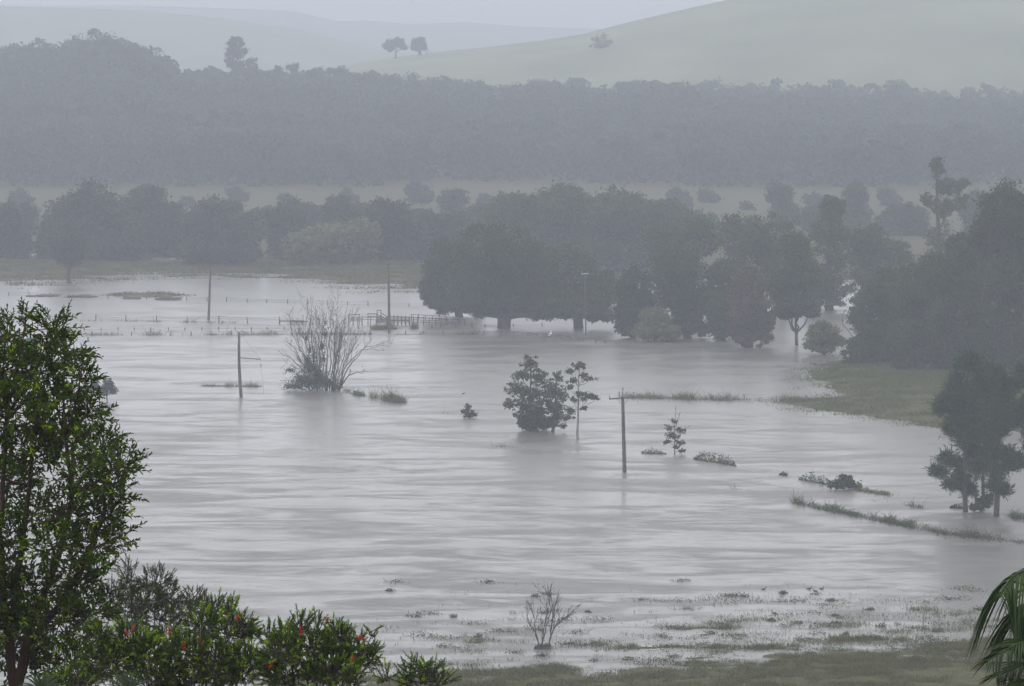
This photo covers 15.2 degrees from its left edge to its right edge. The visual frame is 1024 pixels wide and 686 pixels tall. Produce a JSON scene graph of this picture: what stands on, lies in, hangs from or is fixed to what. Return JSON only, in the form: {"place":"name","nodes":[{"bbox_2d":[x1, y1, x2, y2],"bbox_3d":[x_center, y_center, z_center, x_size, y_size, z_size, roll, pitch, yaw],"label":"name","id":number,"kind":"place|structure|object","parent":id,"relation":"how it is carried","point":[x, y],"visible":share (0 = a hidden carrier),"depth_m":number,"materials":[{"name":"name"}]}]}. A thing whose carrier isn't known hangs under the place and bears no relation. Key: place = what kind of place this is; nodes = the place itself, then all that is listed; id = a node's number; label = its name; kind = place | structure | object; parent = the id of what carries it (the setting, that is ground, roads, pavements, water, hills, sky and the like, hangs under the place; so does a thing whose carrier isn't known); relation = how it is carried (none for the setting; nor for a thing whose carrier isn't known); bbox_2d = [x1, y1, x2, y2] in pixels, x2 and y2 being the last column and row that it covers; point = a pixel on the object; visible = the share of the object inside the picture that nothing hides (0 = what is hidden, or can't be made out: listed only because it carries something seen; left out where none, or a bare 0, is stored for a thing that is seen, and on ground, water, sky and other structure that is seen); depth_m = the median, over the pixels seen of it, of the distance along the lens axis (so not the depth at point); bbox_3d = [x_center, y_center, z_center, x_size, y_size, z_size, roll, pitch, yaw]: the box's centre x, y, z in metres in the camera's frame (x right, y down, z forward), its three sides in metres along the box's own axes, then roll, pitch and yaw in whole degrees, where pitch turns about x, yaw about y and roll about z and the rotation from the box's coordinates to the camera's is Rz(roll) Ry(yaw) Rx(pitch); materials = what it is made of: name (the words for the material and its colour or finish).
{"place":"outdoors","nodes":[
{"label":"outdoors","id":0,"kind":"place"},
{"bbox_2d":[0,0,723,27],"label":"sky","id":1,"kind":"structure","parent":0,"point":[527,13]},
{"bbox_2d":[0,254,1023,685],"bbox_3d":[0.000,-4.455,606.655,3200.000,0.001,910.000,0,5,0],"label":"water","id":2,"kind":"structure","parent":0,"point":[272,498],"depth_m":378.14,"materials":[{"name":"grey liquid"}]},
{"bbox_2d":[4,311,332,324],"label":"wire fence","id":3,"kind":"object","parent":2,"relation":"in","point":[125,317],"visible":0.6,"depth_m":589.60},
{"bbox_2d":[8,292,422,306],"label":"wire fence","id":4,"kind":"object","parent":2,"relation":"in","point":[186,299],"visible":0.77,"depth_m":635.50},
{"bbox_2d":[237,330,263,396],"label":"power pole","id":5,"kind":"object","parent":2,"relation":"in","point":[239,378],"visible":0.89,"depth_m":470.75,"materials":[{"name":"wood"}]},
{"bbox_2d":[70,330,484,334],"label":"wire fence","id":6,"kind":"object","parent":2,"relation":"in","point":[405,332],"visible":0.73,"depth_m":566.82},
{"bbox_2d":[85,326,483,335],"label":"grass strip","id":7,"kind":"object","parent":2,"relation":"on","point":[264,333],"depth_m":566.99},
{"bbox_2d":[280,286,394,390],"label":"dead tree","id":8,"kind":"object","parent":2,"relation":"on","point":[317,379],"visible":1,"depth_m":479.36,"materials":[{"name":"grey plant"}]},
{"bbox_2d":[340,381,409,404],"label":"grass tussock","id":9,"kind":"object","parent":2,"relation":"in","point":[394,398],"depth_m":466.57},
{"bbox_2d":[386,261,390,331],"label":"power pole","id":10,"kind":"object","parent":2,"relation":"in","point":[389,320],"visible":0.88,"depth_m":571.43,"materials":[{"name":"wood"}]},
{"bbox_2d":[368,317,420,330],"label":"grass strip","id":11,"kind":"object","parent":2,"relation":"in","point":[385,327],"depth_m":577.52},
{"bbox_2d":[348,310,464,324],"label":"stock yard","id":12,"kind":"structure","parent":2,"relation":"in","point":[381,317],"depth_m":584.97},
{"bbox_2d":[521,582,581,649],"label":"dead tree","id":13,"kind":"object","parent":2,"relation":"in","point":[542,646],"visible":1,"depth_m":279.56,"materials":[{"name":"grey wood"}]},
{"bbox_2d":[502,329,615,344],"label":"rail fence","id":14,"kind":"object","parent":2,"relation":"in","point":[527,333],"visible":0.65,"depth_m":559.58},
{"bbox_2d":[609,387,633,471],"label":"power pole","id":15,"kind":"object","parent":2,"relation":"in","point":[624,468],"visible":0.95,"depth_m":390.84,"materials":[{"name":"wood"}]},
{"bbox_2d":[304,578,1018,685],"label":"shallows weed","id":16,"kind":"object","parent":2,"relation":"in","point":[694,638],"visible":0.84,"depth_m":283.71,"materials":[{"name":"plant"}]},
{"bbox_2d":[693,452,735,466],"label":"floating plant","id":17,"kind":"object","parent":2,"relation":"on","point":[700,458],"visible":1,"depth_m":399.90,"materials":[{"name":"plant"}]},
{"bbox_2d":[617,385,882,404],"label":"grass strip","id":18,"kind":"object","parent":2,"relation":"in","point":[692,397],"depth_m":467.06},
{"bbox_2d":[798,472,828,484],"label":"floating plant","id":19,"kind":"object","parent":2,"relation":"on","point":[814,480],"visible":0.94,"depth_m":382.62,"materials":[{"name":"plant"}]},
{"bbox_2d":[789,488,1023,543],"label":"reed strip","id":20,"kind":"object","parent":2,"relation":"on","point":[886,518],"visible":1,"depth_m":349.78,"materials":[{"name":"plant"}]},
{"bbox_2d":[0,0,1023,685],"bbox_3d":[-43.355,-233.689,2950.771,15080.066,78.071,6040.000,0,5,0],"label":"ground","id":21,"kind":"structure","parent":0,"point":[950,46],"depth_m":1563.25,"materials":[{"name":"plant"}]},
{"bbox_2d":[0,198,36,258],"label":"broadleaf tree","id":22,"kind":"object","parent":21,"relation":"on","point":[15,240],"visible":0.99,"depth_m":742.97,"materials":[{"name":"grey plant"}]},
{"bbox_2d":[6,187,35,204],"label":"tree","id":23,"kind":"object","parent":21,"relation":"on","point":[19,195],"visible":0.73,"depth_m":951.08,"materials":[{"name":"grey plant"}]},
{"bbox_2d":[6,201,40,234],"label":"broadleaf tree","id":24,"kind":"object","parent":21,"relation":"on","point":[32,213],"visible":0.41,"depth_m":811.95,"materials":[{"name":"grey plant"}]},
{"bbox_2d":[18,671,61,685],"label":"fan palm","id":25,"kind":"object","parent":21,"relation":"on","point":[43,682],"visible":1,"depth_m":27.25,"materials":[{"name":"green plant"}]},
{"bbox_2d":[49,223,88,282],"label":"lone tree","id":26,"kind":"object","parent":21,"relation":"on","point":[70,253],"visible":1,"depth_m":680.46,"materials":[{"name":"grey plant"}]},
{"bbox_2d":[0,297,152,685],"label":"broadleaf tree","id":27,"kind":"object","parent":21,"relation":"on","point":[69,600],"visible":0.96,"depth_m":34.93,"materials":[{"name":"green plant"}]},
{"bbox_2d":[29,176,151,260],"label":"broadleaf tree","id":28,"kind":"object","parent":21,"relation":"on","point":[115,235],"visible":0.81,"depth_m":739.59,"materials":[{"name":"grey plant"}]},
{"bbox_2d":[89,375,118,399],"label":"tree","id":29,"kind":"object","parent":21,"relation":"on","point":[106,386],"visible":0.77,"depth_m":466.59,"materials":[{"name":"green plant"}]},
{"bbox_2d":[106,668,151,685],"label":"fan palm","id":30,"kind":"object","parent":21,"relation":"on","point":[128,682],"visible":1,"depth_m":27.25,"materials":[{"name":"green plant"}]},
{"bbox_2d":[119,183,186,257],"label":"broadleaf tree","id":31,"kind":"object","parent":21,"relation":"on","point":[163,216],"visible":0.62,"depth_m":758.53,"materials":[{"name":"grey plant"}]},
{"bbox_2d":[41,586,268,685],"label":"bottlebrush","id":32,"kind":"object","parent":21,"relation":"on","point":[204,664],"visible":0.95,"depth_m":29.86,"materials":[{"name":"green plant"}]},
{"bbox_2d":[94,553,224,685],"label":"shrub","id":33,"kind":"object","parent":21,"relation":"on","point":[162,597],"visible":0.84,"depth_m":48.39,"materials":[{"name":"green plant"}]},
{"bbox_2d":[178,195,196,206],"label":"tree","id":34,"kind":"object","parent":21,"relation":"on","point":[189,201],"visible":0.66,"depth_m":941.06,"materials":[{"name":"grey plant"}]},
{"bbox_2d":[169,193,270,264],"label":"broadleaf tree","id":35,"kind":"object","parent":21,"relation":"on","point":[231,233],"visible":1,"depth_m":731.78,"materials":[{"name":"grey plant"}]},
{"bbox_2d":[223,35,249,74],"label":"ridge tree","id":36,"kind":"object","parent":21,"relation":"on","point":[233,50],"visible":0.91,"depth_m":1400.19,"materials":[{"name":"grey plant"}]},
{"bbox_2d":[222,185,251,201],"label":"tree","id":37,"kind":"object","parent":21,"relation":"on","point":[234,193],"visible":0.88,"depth_m":965.59,"materials":[{"name":"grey plant"}]},
{"bbox_2d":[0,259,478,297],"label":"flat grass","id":38,"kind":"structure","parent":21,"relation":"on","point":[417,271],"depth_m":709.25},
{"bbox_2d":[261,194,313,259],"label":"broadleaf tree","id":39,"kind":"object","parent":21,"relation":"on","point":[290,216],"visible":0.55,"depth_m":744.51,"materials":[{"name":"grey plant"}]},
{"bbox_2d":[240,603,386,685],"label":"bottlebrush","id":40,"kind":"object","parent":21,"relation":"on","point":[337,643],"visible":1,"depth_m":29.02,"materials":[{"name":"green plant"}]},
{"bbox_2d":[278,216,383,264],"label":"broadleaf tree","id":41,"kind":"object","parent":21,"relation":"on","point":[359,240],"visible":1,"depth_m":728.21,"materials":[{"name":"green plant"}]},
{"bbox_2d":[312,192,364,243],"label":"broadleaf tree","id":42,"kind":"object","parent":21,"relation":"on","point":[341,209],"visible":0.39,"depth_m":762.49,"materials":[{"name":"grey plant"}]},
{"bbox_2d":[336,187,359,201],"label":"tree","id":43,"kind":"object","parent":21,"relation":"on","point":[354,197],"visible":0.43,"depth_m":967.23,"materials":[{"name":"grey plant"}]},
{"bbox_2d":[358,195,423,260],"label":"broadleaf tree","id":44,"kind":"object","parent":21,"relation":"on","point":[393,219],"visible":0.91,"depth_m":735.68,"materials":[{"name":"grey plant"}]},
{"bbox_2d":[381,36,408,57],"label":"hill tree","id":45,"kind":"object","parent":21,"relation":"on","point":[389,46],"visible":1,"depth_m":1773.15,"materials":[{"name":"grey plant"}]},
{"bbox_2d":[372,650,461,685],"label":"bottlebrush","id":46,"kind":"object","parent":21,"relation":"on","point":[429,676],"visible":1,"depth_m":28.96,"materials":[{"name":"green plant"}]},
{"bbox_2d":[409,36,428,54],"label":"hill tree","id":47,"kind":"object","parent":21,"relation":"on","point":[418,45],"visible":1,"depth_m":1771.72,"materials":[{"name":"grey plant"}]},
{"bbox_2d":[403,180,436,203],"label":"tree","id":48,"kind":"object","parent":21,"relation":"on","point":[416,192],"visible":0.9,"depth_m":956.57,"materials":[{"name":"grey plant"}]},
{"bbox_2d":[409,204,435,229],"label":"broadleaf tree","id":49,"kind":"object","parent":21,"relation":"on","point":[415,211],"visible":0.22,"depth_m":810.67,"materials":[{"name":"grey plant"}]},
{"bbox_2d":[402,206,478,259],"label":"broadleaf tree","id":50,"kind":"object","parent":21,"relation":"on","point":[448,224],"visible":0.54,"depth_m":735.88,"materials":[{"name":"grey plant"}]},
{"bbox_2d":[418,232,479,316],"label":"fig tree","id":51,"kind":"object","parent":21,"relation":"on","point":[433,295],"visible":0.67,"depth_m":600.18,"materials":[{"name":"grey plant"}]},
{"bbox_2d":[436,187,470,214],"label":"broadleaf tree","id":52,"kind":"object","parent":21,"relation":"on","point":[455,197],"visible":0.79,"depth_m":871.03,"materials":[{"name":"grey plant"}]},
{"bbox_2d":[459,199,490,235],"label":"broadleaf tree","id":53,"kind":"object","parent":21,"relation":"on","point":[471,210],"visible":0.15,"depth_m":812.96,"materials":[{"name":"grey plant"}]},
{"bbox_2d":[440,220,553,328],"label":"fig tree","id":54,"kind":"object","parent":21,"relation":"on","point":[502,296],"visible":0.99,"depth_m":576.15,"materials":[{"name":"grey plant"}]},
{"bbox_2d":[0,28,1023,187],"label":"woodland","id":55,"kind":"object","parent":21,"relation":"on","point":[264,127],"visible":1,"depth_m":1143.65,"materials":[{"name":"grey plant"}]},
{"bbox_2d":[475,190,548,259],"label":"broadleaf tree","id":56,"kind":"object","parent":21,"relation":"on","point":[506,210],"visible":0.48,"depth_m":711.42,"materials":[{"name":"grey plant"}]},
{"bbox_2d":[502,354,552,430],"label":"wattle tree","id":57,"kind":"object","parent":21,"relation":"on","point":[530,396],"visible":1,"depth_m":430.39,"materials":[{"name":"green plant"}]},
{"bbox_2d":[517,408,546,430],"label":"shrub","id":58,"kind":"object","parent":21,"relation":"on","point":[532,426],"visible":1,"depth_m":430.87,"materials":[{"name":"green plant"}]},
{"bbox_2d":[534,370,575,431],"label":"wattle tree","id":59,"kind":"object","parent":21,"relation":"on","point":[555,407],"visible":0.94,"depth_m":429.93,"materials":[{"name":"green plant"}]},
{"bbox_2d":[517,179,596,270],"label":"broadleaf tree","id":60,"kind":"object","parent":21,"relation":"on","point":[562,220],"visible":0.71,"depth_m":711.37,"materials":[{"name":"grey plant"}]},
{"bbox_2d":[520,237,617,328],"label":"fig tree","id":61,"kind":"object","parent":21,"relation":"on","point":[563,297],"visible":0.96,"depth_m":576.07,"materials":[{"name":"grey plant"}]},
{"bbox_2d":[564,361,600,439],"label":"wattle tree","id":62,"kind":"object","parent":21,"relation":"on","point":[577,366],"visible":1,"depth_m":421.77,"materials":[{"name":"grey plant"}]},
{"bbox_2d":[589,31,612,48],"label":"hill bush","id":63,"kind":"object","parent":21,"relation":"on","point":[598,45],"visible":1,"depth_m":1634.74,"materials":[{"name":"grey plant"}]},
{"bbox_2d":[573,184,653,270],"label":"broadleaf tree","id":64,"kind":"object","parent":21,"relation":"on","point":[620,222],"visible":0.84,"depth_m":708.27,"materials":[{"name":"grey plant"}]},
{"bbox_2d":[610,261,658,337],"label":"tree","id":65,"kind":"object","parent":21,"relation":"on","point":[632,299],"visible":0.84,"depth_m":559.68,"materials":[{"name":"green plant"}]},
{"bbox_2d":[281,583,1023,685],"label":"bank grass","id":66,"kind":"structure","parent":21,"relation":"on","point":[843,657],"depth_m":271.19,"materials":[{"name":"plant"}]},
{"bbox_2d":[631,306,682,341],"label":"shrub","id":67,"kind":"object","parent":21,"relation":"on","point":[655,324],"visible":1,"depth_m":553.40,"materials":[{"name":"green plant"}]},
{"bbox_2d":[634,197,695,265],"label":"broadleaf tree","id":68,"kind":"object","parent":21,"relation":"on","point":[661,210],"visible":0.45,"depth_m":711.64,"materials":[{"name":"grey plant"}]},
{"bbox_2d":[663,405,690,453],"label":"sapling","id":69,"kind":"object","parent":21,"relation":"on","point":[674,436],"visible":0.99,"depth_m":407.63,"materials":[{"name":"green plant"}]},
{"bbox_2d":[641,242,717,338],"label":"tree","id":70,"kind":"object","parent":21,"relation":"on","point":[683,297],"visible":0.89,"depth_m":556.71,"materials":[{"name":"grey plant"}]},
{"bbox_2d":[665,186,693,206],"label":"tree","id":71,"kind":"object","parent":21,"relation":"on","point":[678,194],"visible":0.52,"depth_m":941.44,"materials":[{"name":"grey plant"}]},
{"bbox_2d":[639,210,728,308],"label":"tree","id":72,"kind":"object","parent":21,"relation":"on","point":[699,225],"visible":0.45,"depth_m":599.99,"materials":[{"name":"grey plant"}]},
{"bbox_2d":[689,207,722,235],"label":"broadleaf tree","id":73,"kind":"object","parent":21,"relation":"on","point":[697,212],"visible":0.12,"depth_m":811.23,"materials":[{"name":"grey plant"}]},
{"bbox_2d":[696,187,723,202],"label":"tree","id":74,"kind":"object","parent":21,"relation":"on","point":[705,195],"visible":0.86,"depth_m":961.61,"materials":[{"name":"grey plant"}]},
{"bbox_2d":[698,255,735,339],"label":"tree","id":75,"kind":"object","parent":21,"relation":"on","point":[718,322],"visible":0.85,"depth_m":556.32,"materials":[{"name":"green plant"}]},
{"bbox_2d":[725,262,776,347],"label":"tree","id":76,"kind":"object","parent":21,"relation":"on","point":[748,326],"visible":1,"depth_m":543.73,"materials":[{"name":"green plant"}]},
{"bbox_2d":[713,209,804,309],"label":"tree","id":77,"kind":"object","parent":21,"relation":"on","point":[757,245],"visible":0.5,"depth_m":606.03,"materials":[{"name":"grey plant"}]},
{"bbox_2d":[763,180,801,225],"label":"broadleaf tree","id":78,"kind":"object","parent":21,"relation":"on","point":[778,196],"visible":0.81,"depth_m":850.32,"materials":[{"name":"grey plant"}]},
{"bbox_2d":[764,230,824,344],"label":"gum tree","id":79,"kind":"object","parent":21,"relation":"on","point":[785,286],"visible":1,"depth_m":546.26,"materials":[{"name":"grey plant"}]},
{"bbox_2d":[799,190,823,205],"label":"tree","id":80,"kind":"object","parent":21,"relation":"on","point":[815,199],"visible":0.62,"depth_m":940.25,"materials":[{"name":"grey plant"}]},
{"bbox_2d":[794,205,836,236],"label":"broadleaf tree","id":81,"kind":"object","parent":21,"relation":"on","point":[809,213],"visible":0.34,"depth_m":811.47,"materials":[{"name":"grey plant"}]},
{"bbox_2d":[800,318,845,354],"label":"shrub","id":82,"kind":"object","parent":21,"relation":"on","point":[823,337],"visible":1,"depth_m":531.14,"materials":[{"name":"green plant"}]},
{"bbox_2d":[803,194,854,309],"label":"tree","id":83,"kind":"object","parent":21,"relation":"on","point":[830,293],"visible":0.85,"depth_m":615.27,"materials":[{"name":"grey plant"}]},
{"bbox_2d":[825,473,862,489],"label":"bush","id":84,"kind":"object","parent":21,"relation":"on","point":[843,481],"visible":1,"depth_m":376.24,"materials":[{"name":"green plant"}]},
{"bbox_2d":[840,181,876,230],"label":"broadleaf tree","id":85,"kind":"object","parent":21,"relation":"on","point":[857,198],"visible":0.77,"depth_m":831.76,"materials":[{"name":"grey plant"}]},
{"bbox_2d":[843,264,910,363],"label":"tree","id":86,"kind":"object","parent":21,"relation":"on","point":[871,340],"visible":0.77,"depth_m":512.40,"materials":[{"name":"green plant"}]},
{"bbox_2d":[841,221,918,304],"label":"tree","id":87,"kind":"object","parent":21,"relation":"on","point":[870,245],"visible":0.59,"depth_m":620.18,"materials":[{"name":"green plant"}]},
{"bbox_2d":[750,338,1023,429],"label":"bank grass","id":88,"kind":"structure","parent":21,"relation":"on","point":[922,375],"depth_m":480.04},
{"bbox_2d":[862,203,913,236],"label":"broadleaf tree","id":89,"kind":"object","parent":21,"relation":"on","point":[889,224],"visible":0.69,"depth_m":811.92,"materials":[{"name":"green plant"}]},
{"bbox_2d":[876,187,903,205],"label":"tree","id":90,"kind":"object","parent":21,"relation":"on","point":[887,196],"visible":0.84,"depth_m":945.45,"materials":[{"name":"green plant"}]},
{"bbox_2d":[888,201,931,235],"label":"broadleaf tree","id":91,"kind":"object","parent":21,"relation":"on","point":[919,220],"visible":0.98,"depth_m":811.50,"materials":[{"name":"green plant"}]},
{"bbox_2d":[881,248,954,369],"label":"tree","id":92,"kind":"object","parent":21,"relation":"on","point":[910,350],"visible":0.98,"depth_m":501.79,"materials":[{"name":"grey plant"}]},
{"bbox_2d":[909,155,971,268],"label":"gum tree","id":93,"kind":"object","parent":21,"relation":"on","point":[944,186],"visible":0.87,"depth_m":619.75,"materials":[{"name":"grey plant"}]},
{"bbox_2d":[915,229,975,343],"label":"tree","id":94,"kind":"object","parent":21,"relation":"on","point":[953,243],"visible":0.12,"depth_m":522.06,"materials":[{"name":"green plant"}]},
{"bbox_2d":[923,345,985,511],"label":"tree","id":95,"kind":"object","parent":21,"relation":"on","point":[956,403],"visible":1,"depth_m":358.18,"materials":[{"name":"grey plant"}]},
{"bbox_2d":[914,248,997,369],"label":"tree","id":96,"kind":"object","parent":21,"relation":"on","point":[954,286],"visible":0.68,"depth_m":498.17,"materials":[{"name":"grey plant"}]},
{"bbox_2d":[957,188,989,234],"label":"broadleaf tree","id":97,"kind":"object","parent":21,"relation":"on","point":[967,215],"visible":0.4,"depth_m":812.05,"materials":[{"name":"green plant"}]},
{"bbox_2d":[964,354,996,496],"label":"tree","id":98,"kind":"object","parent":21,"relation":"on","point":[980,387],"visible":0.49,"depth_m":361.40,"materials":[{"name":"green plant"}]},
{"bbox_2d":[968,492,993,511],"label":"shrub","id":99,"kind":"object","parent":21,"relation":"on","point":[983,502],"visible":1,"depth_m":358.65,"materials":[{"name":"green plant"}]},
{"bbox_2d":[957,184,1023,350],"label":"tree","id":100,"kind":"object","parent":21,"relation":"on","point":[1002,259],"visible":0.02,"depth_m":521.18,"materials":[{"name":"green plant"}]},
{"bbox_2d":[959,176,1023,369],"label":"tree","id":101,"kind":"object","parent":21,"relation":"on","point":[997,244],"visible":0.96,"depth_m":493.60,"materials":[{"name":"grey plant"}]},
{"bbox_2d":[964,568,1023,685],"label":"palm","id":102,"kind":"object","parent":21,"relation":"on","point":[1013,617],"visible":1,"depth_m":23.80,"materials":[{"name":"green plant"}]},
{"bbox_2d":[971,360,1023,516],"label":"tree","id":103,"kind":"object","parent":21,"relation":"on","point":[998,414],"visible":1,"depth_m":354.56,"materials":[{"name":"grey plant"}]},
{"bbox_2d":[1006,360,1023,472],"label":"tree","id":104,"kind":"object","parent":21,"relation":"on","point":[1018,462],"visible":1,"depth_m":353.94,"materials":[{"name":"green plant"}]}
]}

